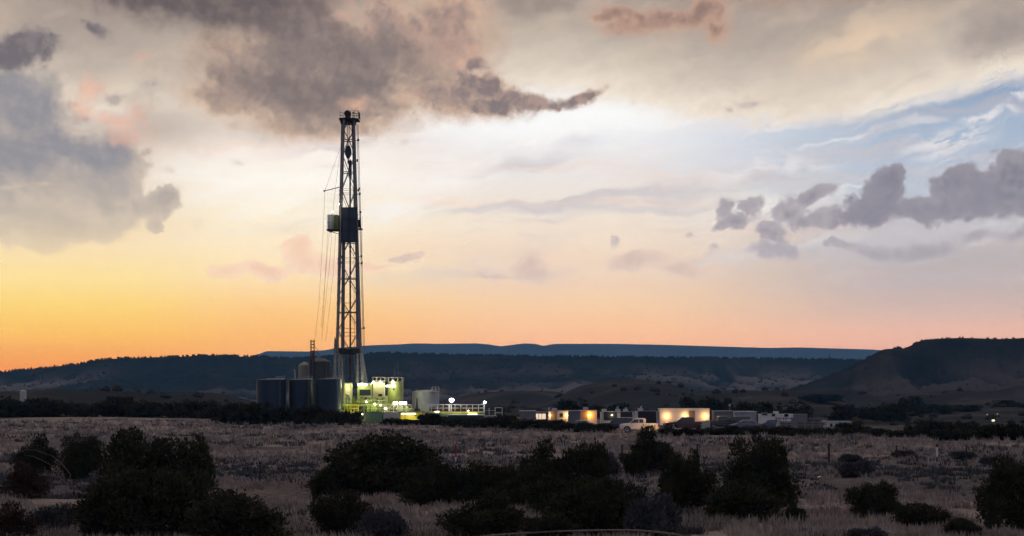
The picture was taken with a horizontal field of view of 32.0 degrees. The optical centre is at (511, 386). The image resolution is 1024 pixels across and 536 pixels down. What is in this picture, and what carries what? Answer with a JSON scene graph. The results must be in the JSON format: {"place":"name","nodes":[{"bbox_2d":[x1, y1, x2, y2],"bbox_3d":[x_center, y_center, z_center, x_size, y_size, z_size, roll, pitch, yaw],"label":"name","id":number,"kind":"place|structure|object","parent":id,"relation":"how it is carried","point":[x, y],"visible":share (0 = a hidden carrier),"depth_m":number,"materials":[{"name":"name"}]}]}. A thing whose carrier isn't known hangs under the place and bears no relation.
{"place":"outdoors","nodes":[
{"label":"outdoors","id":0,"kind":"place"},
{"bbox_2d":[0,353,860,406],"bbox_3d":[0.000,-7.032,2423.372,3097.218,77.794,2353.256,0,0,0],"label":"mesa","id":1,"kind":"structure","parent":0,"point":[747,371],"depth_m":2383.72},
{"bbox_2d":[0,351,863,396],"bbox_3d":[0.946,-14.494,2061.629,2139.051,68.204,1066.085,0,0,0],"label":"mesa scrub","id":2,"kind":"object","parent":1,"relation":"on","point":[412,389],"visible":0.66,"depth_m":2429.22,"materials":[{"name":"green plant"}]},
{"bbox_2d":[0,380,1023,535],"bbox_3d":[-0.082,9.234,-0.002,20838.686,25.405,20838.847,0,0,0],"label":"ground","id":3,"kind":"structure","parent":0,"point":[605,393],"depth_m":420.85,"materials":[{"name":"brown soil"}]},
{"bbox_2d":[0,395,33,417],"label":"brush clump","id":4,"kind":"object","parent":3,"relation":"on","point":[9,407],"visible":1,"depth_m":341.59,"materials":[{"name":"green plant"}]},
{"bbox_2d":[0,499,44,535],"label":"dry scrub","id":5,"kind":"object","parent":3,"relation":"on","point":[11,521],"visible":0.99,"depth_m":68.88,"materials":[{"name":"brown plant"}]},
{"bbox_2d":[0,458,50,498],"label":"dry scrub","id":6,"kind":"object","parent":3,"relation":"on","point":[28,480],"visible":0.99,"depth_m":94.84,"materials":[{"name":"brown plant"}]},
{"bbox_2d":[11,431,58,475],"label":"juniper bush","id":7,"kind":"object","parent":3,"relation":"on","point":[38,444],"visible":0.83,"depth_m":120.52,"materials":[{"name":"green plant"}]},
{"bbox_2d":[17,397,58,416],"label":"brush clump","id":8,"kind":"object","parent":3,"relation":"on","point":[38,409],"visible":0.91,"depth_m":347.64,"materials":[{"name":"green plant"}]},
{"bbox_2d":[30,501,79,531],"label":"sage shrub","id":9,"kind":"object","parent":3,"relation":"on","point":[48,514],"visible":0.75,"depth_m":72.76,"materials":[{"name":"green plant"}]},
{"bbox_2d":[43,399,85,416],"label":"brush clump","id":10,"kind":"object","parent":3,"relation":"on","point":[62,407],"visible":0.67,"depth_m":349.88,"materials":[{"name":"green plant"}]},
{"bbox_2d":[50,430,107,478],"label":"juniper tree","id":11,"kind":"object","parent":3,"relation":"on","point":[79,457],"visible":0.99,"depth_m":116.20,"materials":[{"name":"green plant"}]},
{"bbox_2d":[71,400,115,416],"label":"brush clump","id":12,"kind":"object","parent":3,"relation":"on","point":[83,409],"visible":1,"depth_m":346.38,"materials":[{"name":"green plant"}]},
{"bbox_2d":[83,513,128,535],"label":"dry scrub","id":13,"kind":"object","parent":3,"relation":"on","point":[100,530],"visible":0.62,"depth_m":68.44,"materials":[{"name":"brown plant"}]},
{"bbox_2d":[98,395,137,416],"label":"brush clump","id":14,"kind":"object","parent":3,"relation":"on","point":[116,404],"visible":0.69,"depth_m":347.24,"materials":[{"name":"green plant"}]},
{"bbox_2d":[56,464,199,535],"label":"juniper tree","id":15,"kind":"object","parent":3,"relation":"on","point":[164,502],"visible":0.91,"depth_m":69.01,"materials":[{"name":"green plant"}]},
{"bbox_2d":[123,399,162,417],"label":"brush clump","id":16,"kind":"object","parent":3,"relation":"on","point":[145,408],"visible":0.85,"depth_m":341.22,"materials":[{"name":"green plant"}]},
{"bbox_2d":[86,426,217,504],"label":"juniper tree","id":17,"kind":"object","parent":3,"relation":"on","point":[132,453],"visible":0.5,"depth_m":84.07,"materials":[{"name":"green plant"}]},
{"bbox_2d":[152,402,186,417],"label":"brush clump","id":18,"kind":"object","parent":3,"relation":"on","point":[163,408],"visible":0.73,"depth_m":337.85,"materials":[{"name":"green plant"}]},
{"bbox_2d":[160,398,222,417],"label":"brush clump","id":19,"kind":"object","parent":3,"relation":"on","point":[189,409],"visible":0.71,"depth_m":336.39,"materials":[{"name":"green plant"}]},
{"bbox_2d":[190,432,220,500],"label":"juniper bush","id":20,"kind":"object","parent":3,"relation":"on","point":[199,445],"visible":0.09,"depth_m":99.29,"materials":[{"name":"green plant"}]},
{"bbox_2d":[205,401,252,423],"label":"brush clump","id":21,"kind":"object","parent":3,"relation":"on","point":[219,414],"visible":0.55,"depth_m":284.45,"materials":[{"name":"green plant"}]},
{"bbox_2d":[173,487,296,535],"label":"juniper tree","id":22,"kind":"object","parent":3,"relation":"on","point":[227,512],"visible":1,"depth_m":67.17,"materials":[{"name":"green plant"}]},
{"bbox_2d":[228,401,273,423],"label":"brush clump","id":23,"kind":"object","parent":3,"relation":"on","point":[242,412],"visible":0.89,"depth_m":281.95,"materials":[{"name":"green plant"}]},
{"bbox_2d":[250,404,289,423],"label":"brush clump","id":24,"kind":"object","parent":3,"relation":"on","point":[271,413],"visible":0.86,"depth_m":280.82,"materials":[{"name":"green plant"}]},
{"bbox_2d":[257,376,285,407],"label":"storage tank","id":25,"kind":"object","parent":3,"relation":"on","point":[270,391],"visible":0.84,"depth_m":289.98,"materials":[{"name":"metal"}]},
{"bbox_2d":[271,407,305,423],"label":"brush clump","id":26,"kind":"object","parent":3,"relation":"on","point":[282,419],"visible":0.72,"depth_m":280.55,"materials":[{"name":"green plant"}]},
{"bbox_2d":[289,376,312,409],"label":"storage tank","id":27,"kind":"object","parent":3,"relation":"on","point":[300,392],"visible":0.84,"depth_m":291.27,"materials":[{"name":"metal"}]},
{"bbox_2d":[288,404,335,424],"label":"brush clump","id":28,"kind":"object","parent":3,"relation":"on","point":[312,411],"visible":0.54,"depth_m":279.61,"materials":[{"name":"green plant"}]},
{"bbox_2d":[308,357,330,404],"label":"silo","id":29,"kind":"object","parent":3,"relation":"on","point":[322,367],"visible":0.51,"depth_m":305.25,"materials":[{"name":"grey paint"}]},
{"bbox_2d":[316,375,341,422],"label":"storage tank","id":30,"kind":"object","parent":3,"relation":"on","point":[328,393],"visible":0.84,"depth_m":289.18,"materials":[{"name":"metal"}]},
{"bbox_2d":[311,409,358,424],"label":"brush clump","id":31,"kind":"object","parent":3,"relation":"on","point":[329,417],"visible":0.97,"depth_m":274.99,"materials":[{"name":"green plant"}]},
{"bbox_2d":[297,464,379,497],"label":"juniper tree","id":32,"kind":"object","parent":3,"relation":"on","point":[320,484],"visible":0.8,"depth_m":101.68,"materials":[{"name":"green plant"}]},
{"bbox_2d":[306,488,375,535],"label":"juniper tree","id":33,"kind":"object","parent":3,"relation":"on","point":[328,514],"visible":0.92,"depth_m":69.25,"materials":[{"name":"green plant"}]},
{"bbox_2d":[314,110,387,421],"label":"drilling rig","id":34,"kind":"object","parent":3,"relation":"on","point":[345,223],"visible":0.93,"depth_m":297.62,"materials":[{"name":"paint"}]},
{"bbox_2d":[357,383,371,402],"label":"doghouse","id":35,"kind":"object","parent":34,"relation":"on","point":[364,389],"visible":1,"depth_m":294.90,"materials":[{"name":"metal"}]},
{"bbox_2d":[365,401,412,412],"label":"shaker deck","id":36,"kind":"structure","parent":34,"relation":"attached to","point":[390,407],"depth_m":294.33,"materials":[{"name":"metal"}]},
{"bbox_2d":[372,377,385,403],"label":"tank","id":37,"kind":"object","parent":3,"relation":"on","point":[378,388],"depth_m":296.90,"materials":[{"name":"metal"}]},
{"bbox_2d":[317,430,443,495],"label":"juniper tree","id":38,"kind":"object","parent":3,"relation":"on","point":[385,459],"visible":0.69,"depth_m":102.69,"materials":[{"name":"green plant"}]},
{"bbox_2d":[355,504,411,535],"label":"sage shrub","id":39,"kind":"object","parent":3,"relation":"on","point":[377,522],"visible":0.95,"depth_m":66.49,"materials":[{"name":"grey plant"}]},
{"bbox_2d":[386,363,403,411],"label":"green tank","id":40,"kind":"object","parent":3,"relation":"on","point":[394,391],"visible":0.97,"depth_m":298.80,"materials":[{"name":"metal"}]},
{"bbox_2d":[412,387,438,413],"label":"pale tank","id":41,"kind":"object","parent":3,"relation":"on","point":[426,396],"visible":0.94,"depth_m":301.01,"materials":[{"name":"metal"}]},
{"bbox_2d":[415,412,446,424],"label":"brush clump","id":42,"kind":"object","parent":3,"relation":"on","point":[430,418],"visible":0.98,"depth_m":274.86,"materials":[{"name":"green plant"}]},
{"bbox_2d":[394,458,490,505],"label":"juniper tree","id":43,"kind":"object","parent":3,"relation":"on","point":[436,482],"visible":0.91,"depth_m":89.16,"materials":[{"name":"green plant"}]},
{"bbox_2d":[419,404,483,416],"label":"catwalk","id":44,"kind":"object","parent":3,"relation":"on","point":[456,410],"visible":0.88,"depth_m":294.96,"materials":[{"name":"yellow paint"}]},
{"bbox_2d":[460,416,496,427],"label":"brush clump","id":45,"kind":"object","parent":3,"relation":"on","point":[475,423],"visible":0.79,"depth_m":256.25,"materials":[{"name":"green plant"}]},
{"bbox_2d":[433,486,526,535],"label":"juniper tree","id":46,"kind":"object","parent":3,"relation":"on","point":[484,517],"visible":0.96,"depth_m":67.15,"materials":[{"name":"green plant"}]},
{"bbox_2d":[455,462,518,502],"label":"juniper tree","id":47,"kind":"object","parent":3,"relation":"on","point":[494,475],"visible":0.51,"depth_m":89.00,"materials":[{"name":"green plant"}]},
{"bbox_2d":[486,415,520,428],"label":"brush clump","id":48,"kind":"object","parent":3,"relation":"on","point":[500,420],"visible":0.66,"depth_m":254.01,"materials":[{"name":"green plant"}]},
{"bbox_2d":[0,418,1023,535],"bbox_3d":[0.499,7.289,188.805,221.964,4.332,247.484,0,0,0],"label":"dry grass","id":49,"kind":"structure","parent":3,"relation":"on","point":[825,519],"depth_m":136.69,"materials":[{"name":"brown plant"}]},
{"bbox_2d":[0,419,1023,535],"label":"sagebrush","id":50,"kind":"object","parent":3,"relation":"on","point":[689,531],"visible":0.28,"depth_m":131.77,"materials":[{"name":"plant"}]},
{"bbox_2d":[495,458,550,507],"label":"juniper tree","id":51,"kind":"object","parent":3,"relation":"on","point":[515,479],"visible":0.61,"depth_m":86.93,"materials":[{"name":"green plant"}]},
{"bbox_2d":[503,417,552,429],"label":"brush clump","id":52,"kind":"object","parent":3,"relation":"on","point":[522,425],"visible":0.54,"depth_m":245.33,"materials":[{"name":"green plant"}]},
{"bbox_2d":[516,436,571,481],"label":"juniper tree","id":53,"kind":"object","parent":3,"relation":"on","point":[555,466],"visible":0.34,"depth_m":92.91,"materials":[{"name":"green plant"}]},
{"bbox_2d":[511,511,578,535],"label":"juniper tree","id":54,"kind":"object","parent":3,"relation":"on","point":[548,521],"visible":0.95,"depth_m":66.29,"materials":[{"name":"green plant"}]},
{"bbox_2d":[530,419,565,430],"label":"brush clump","id":55,"kind":"object","parent":3,"relation":"on","point":[542,424],"visible":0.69,"depth_m":240.59,"materials":[{"name":"green plant"}]},
{"bbox_2d":[85,381,1023,424],"bbox_3d":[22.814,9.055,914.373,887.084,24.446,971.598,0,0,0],"label":"valley scrub","id":56,"kind":"object","parent":3,"relation":"on","point":[932,415],"visible":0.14,"depth_m":673.25,"materials":[{"name":"green plant"}]},
{"bbox_2d":[519,473,597,514],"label":"juniper tree","id":57,"kind":"object","parent":3,"relation":"on","point":[542,493],"visible":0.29,"depth_m":83.28,"materials":[{"name":"green plant"}]},
{"bbox_2d":[551,398,590,409],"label":"valley tree","id":58,"kind":"object","parent":3,"relation":"on","point":[568,404],"visible":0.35,"depth_m":496.80,"materials":[{"name":"green plant"}]},
{"bbox_2d":[481,529,685,535],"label":"curved rail","id":59,"kind":"object","parent":3,"relation":"on","point":[601,530],"visible":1,"depth_m":65.97,"materials":[{"name":"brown wood"}]},
{"bbox_2d":[560,437,616,483],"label":"juniper tree","id":60,"kind":"object","parent":3,"relation":"on","point":[593,460],"visible":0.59,"depth_m":92.13,"materials":[{"name":"green plant"}]},
{"bbox_2d":[580,407,596,423],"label":"crew trailer","id":61,"kind":"object","parent":3,"relation":"on","point":[587,414],"visible":0.51,"depth_m":252.70,"materials":[{"name":"metal"}]},
{"bbox_2d":[571,422,607,431],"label":"brush clump","id":62,"kind":"object","parent":3,"relation":"on","point":[583,426],"visible":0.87,"depth_m":231.38,"materials":[{"name":"green plant"}]},
{"bbox_2d":[541,474,652,535],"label":"juniper tree","id":63,"kind":"object","parent":3,"relation":"on","point":[598,505],"visible":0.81,"depth_m":71.79,"materials":[{"name":"green plant"}]},
{"bbox_2d":[582,449,623,475],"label":"sage shrub","id":64,"kind":"object","parent":3,"relation":"on","point":[616,466],"visible":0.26,"depth_m":117.03,"materials":[{"name":"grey plant"}]},
{"bbox_2d":[588,401,631,418],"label":"valley tree","id":65,"kind":"object","parent":3,"relation":"on","point":[621,407],"visible":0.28,"depth_m":456.76,"materials":[{"name":"green plant"}]},
{"bbox_2d":[600,409,634,423],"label":"office trailer","id":66,"kind":"object","parent":3,"relation":"on","point":[606,416],"visible":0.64,"depth_m":256.64,"materials":[{"name":"metal"}]},
{"bbox_2d":[616,448,650,475],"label":"juniper bush","id":67,"kind":"object","parent":3,"relation":"on","point":[634,463],"visible":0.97,"depth_m":118.86,"materials":[{"name":"green plant"}]},
{"bbox_2d":[618,418,659,432],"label":"pickup truck","id":68,"kind":"object","parent":3,"relation":"on","point":[636,423],"visible":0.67,"depth_m":230.16,"materials":[{"name":"white paint"}]},
{"bbox_2d":[635,408,657,422],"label":"equipment container","id":69,"kind":"object","parent":3,"relation":"on","point":[650,416],"visible":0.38,"depth_m":250.63,"materials":[{"name":"metal"}]},
{"bbox_2d":[616,490,682,535],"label":"sage shrub","id":70,"kind":"object","parent":3,"relation":"on","point":[653,515],"visible":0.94,"depth_m":70.89,"materials":[{"name":"grey plant"}]},
{"bbox_2d":[628,424,673,471],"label":"juniper tree","id":71,"kind":"object","parent":3,"relation":"on","point":[656,453],"visible":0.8,"depth_m":122.34,"materials":[{"name":"green plant"}]},
{"bbox_2d":[658,408,709,427],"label":"office trailer","id":72,"kind":"object","parent":3,"relation":"on","point":[675,414],"visible":0.66,"depth_m":248.50,"materials":[{"name":"metal"}]},
{"bbox_2d":[650,448,719,511],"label":"juniper tree","id":73,"kind":"object","parent":3,"relation":"on","point":[680,480],"visible":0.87,"depth_m":82.08,"materials":[{"name":"green plant"}]},
{"bbox_2d":[662,417,710,429],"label":"pickup truck","id":74,"kind":"object","parent":3,"relation":"on","point":[688,422],"visible":0.69,"depth_m":237.07,"materials":[{"name":"red paint"}]},
{"bbox_2d":[664,427,709,435],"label":"brush clump","id":75,"kind":"object","parent":3,"relation":"on","point":[689,431],"visible":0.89,"depth_m":215.29,"materials":[{"name":"green plant"}]},
{"bbox_2d":[679,396,704,407],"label":"valley tree","id":76,"kind":"object","parent":3,"relation":"on","point":[687,402],"visible":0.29,"depth_m":479.28,"materials":[{"name":"green plant"}]},
{"bbox_2d":[705,416,738,427],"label":"pickup truck","id":77,"kind":"object","parent":3,"relation":"on","point":[720,421],"visible":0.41,"depth_m":246.10,"materials":[{"name":"black paint"}]},
{"bbox_2d":[698,396,746,419],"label":"valley tree","id":78,"kind":"object","parent":3,"relation":"on","point":[712,404],"visible":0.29,"depth_m":418.19,"materials":[{"name":"green plant"}]},
{"bbox_2d":[700,478,786,522],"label":"juniper tree","id":79,"kind":"object","parent":3,"relation":"on","point":[735,496],"visible":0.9,"depth_m":78.02,"materials":[{"name":"green plant"}]},
{"bbox_2d":[736,401,771,421],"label":"valley tree","id":80,"kind":"object","parent":3,"relation":"on","point":[748,406],"visible":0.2,"depth_m":428.28,"materials":[{"name":"green plant"}]},
{"bbox_2d":[713,427,806,507],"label":"juniper tree","id":81,"kind":"object","parent":3,"relation":"on","point":[761,465],"visible":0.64,"depth_m":81.82,"materials":[{"name":"green plant"}]},
{"bbox_2d":[758,411,792,422],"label":"camper trailer","id":82,"kind":"object","parent":3,"relation":"on","point":[763,417],"visible":0.62,"depth_m":254.70,"materials":[{"name":"metal"}]},
{"bbox_2d":[784,500,808,522],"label":"juniper bush","id":83,"kind":"object","parent":3,"relation":"on","point":[793,510],"visible":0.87,"depth_m":77.01,"materials":[{"name":"green plant"}]},
{"bbox_2d":[783,403,813,422],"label":"valley tree","id":84,"kind":"object","parent":3,"relation":"on","point":[803,409],"visible":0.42,"depth_m":458.71,"materials":[{"name":"green plant"}]},
{"bbox_2d":[775,417,827,428],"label":"pipe rack","id":85,"kind":"object","parent":3,"relation":"on","point":[794,423],"visible":0.62,"depth_m":239.14,"materials":[{"name":"metal"}]},
{"bbox_2d":[787,428,830,435],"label":"brush clump","id":86,"kind":"object","parent":3,"relation":"on","point":[799,431],"visible":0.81,"depth_m":215.40,"materials":[{"name":"green plant"}]},
{"bbox_2d":[797,393,845,401],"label":"valley tree","id":87,"kind":"object","parent":3,"relation":"on","point":[823,398],"visible":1,"depth_m":795.60,"materials":[{"name":"green plant"}]},
{"bbox_2d":[827,403,860,420],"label":"valley tree","id":88,"kind":"object","parent":3,"relation":"on","point":[845,412],"visible":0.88,"depth_m":468.40,"materials":[{"name":"green plant"}]},
{"bbox_2d":[831,422,871,433],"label":"brush clump","id":89,"kind":"object","parent":3,"relation":"on","point":[855,426],"visible":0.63,"depth_m":225.00,"materials":[{"name":"green plant"}]},
{"bbox_2d":[837,459,876,476],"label":"sage shrub","id":90,"kind":"object","parent":3,"relation":"on","point":[850,469],"visible":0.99,"depth_m":118.66,"materials":[{"name":"grey plant"}]},
{"bbox_2d":[842,525,888,535],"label":"sage shrub","id":91,"kind":"object","parent":3,"relation":"on","point":[872,531],"visible":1,"depth_m":66.94,"materials":[{"name":"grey plant"}]},
{"bbox_2d":[842,479,906,518],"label":"juniper tree","id":92,"kind":"object","parent":3,"relation":"on","point":[877,498],"visible":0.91,"depth_m":80.13,"materials":[{"name":"green plant"}]},
{"bbox_2d":[870,403,913,421],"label":"valley tree","id":93,"kind":"object","parent":3,"relation":"on","point":[891,412],"visible":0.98,"depth_m":477.62,"materials":[{"name":"green plant"}]},
{"bbox_2d":[897,395,924,415],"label":"valley tree","id":94,"kind":"object","parent":3,"relation":"on","point":[916,408],"visible":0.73,"depth_m":618.09,"materials":[{"name":"green plant"}]},
{"bbox_2d":[898,419,937,437],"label":"brush clump","id":95,"kind":"object","parent":3,"relation":"on","point":[920,427],"visible":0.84,"depth_m":207.05,"materials":[{"name":"green plant"}]},
{"bbox_2d":[887,501,952,526],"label":"juniper tree","id":96,"kind":"object","parent":3,"relation":"on","point":[919,513],"visible":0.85,"depth_m":74.79,"materials":[{"name":"green plant"}]},
{"bbox_2d":[919,403,955,412],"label":"valley tree","id":97,"kind":"object","parent":3,"relation":"on","point":[929,408],"visible":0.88,"depth_m":637.80,"materials":[{"name":"green plant"}]},
{"bbox_2d":[926,427,973,440],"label":"brush clump","id":98,"kind":"object","parent":3,"relation":"on","point":[949,434],"visible":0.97,"depth_m":195.44,"materials":[{"name":"green plant"}]},
{"bbox_2d":[939,516,985,535],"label":"juniper bush","id":99,"kind":"object","parent":3,"relation":"on","point":[959,525],"visible":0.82,"depth_m":70.03,"materials":[{"name":"green plant"}]},
{"bbox_2d":[948,419,983,438],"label":"brush clump","id":100,"kind":"object","parent":3,"relation":"on","point":[963,425],"visible":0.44,"depth_m":203.55,"materials":[{"name":"green plant"}]},
{"bbox_2d":[963,423,1005,439],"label":"brush clump","id":101,"kind":"object","parent":3,"relation":"on","point":[978,432],"visible":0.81,"depth_m":200.60,"materials":[{"name":"green plant"}]},
{"bbox_2d":[982,501,1003,530],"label":"juniper bush","id":102,"kind":"object","parent":3,"relation":"on","point":[992,515],"visible":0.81,"depth_m":72.81,"materials":[{"name":"green plant"}]},
{"bbox_2d":[973,452,1023,529],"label":"juniper tree","id":103,"kind":"object","parent":3,"relation":"on","point":[1006,477],"visible":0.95,"depth_m":75.34,"materials":[{"name":"green plant"}]},
{"bbox_2d":[983,425,1023,440],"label":"brush clump","id":104,"kind":"object","parent":3,"relation":"on","point":[1009,431],"visible":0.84,"depth_m":198.99,"materials":[{"name":"green plant"}]},
{"bbox_2d":[0,0,1023,371],"label":"sky","id":105,"kind":"structure","parent":0,"point":[841,174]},
{"bbox_2d":[257,343,879,359],"bbox_3d":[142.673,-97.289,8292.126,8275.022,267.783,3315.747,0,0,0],"label":"mountain range","id":106,"kind":"structure","parent":0,"point":[620,350],"depth_m":9474.30,"materials":[{"name":"stone"}]},
{"bbox_2d":[787,338,1023,396],"bbox_3d":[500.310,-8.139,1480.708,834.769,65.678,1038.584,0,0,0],"label":"butte","id":107,"kind":"object","parent":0,"point":[952,359],"visible":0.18,"depth_m":1459.90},
{"bbox_2d":[785,336,1022,393],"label":"butte scrub","id":108,"kind":"object","parent":107,"relation":"on","point":[925,364],"visible":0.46,"depth_m":1483.08,"materials":[{"name":"green plant"}]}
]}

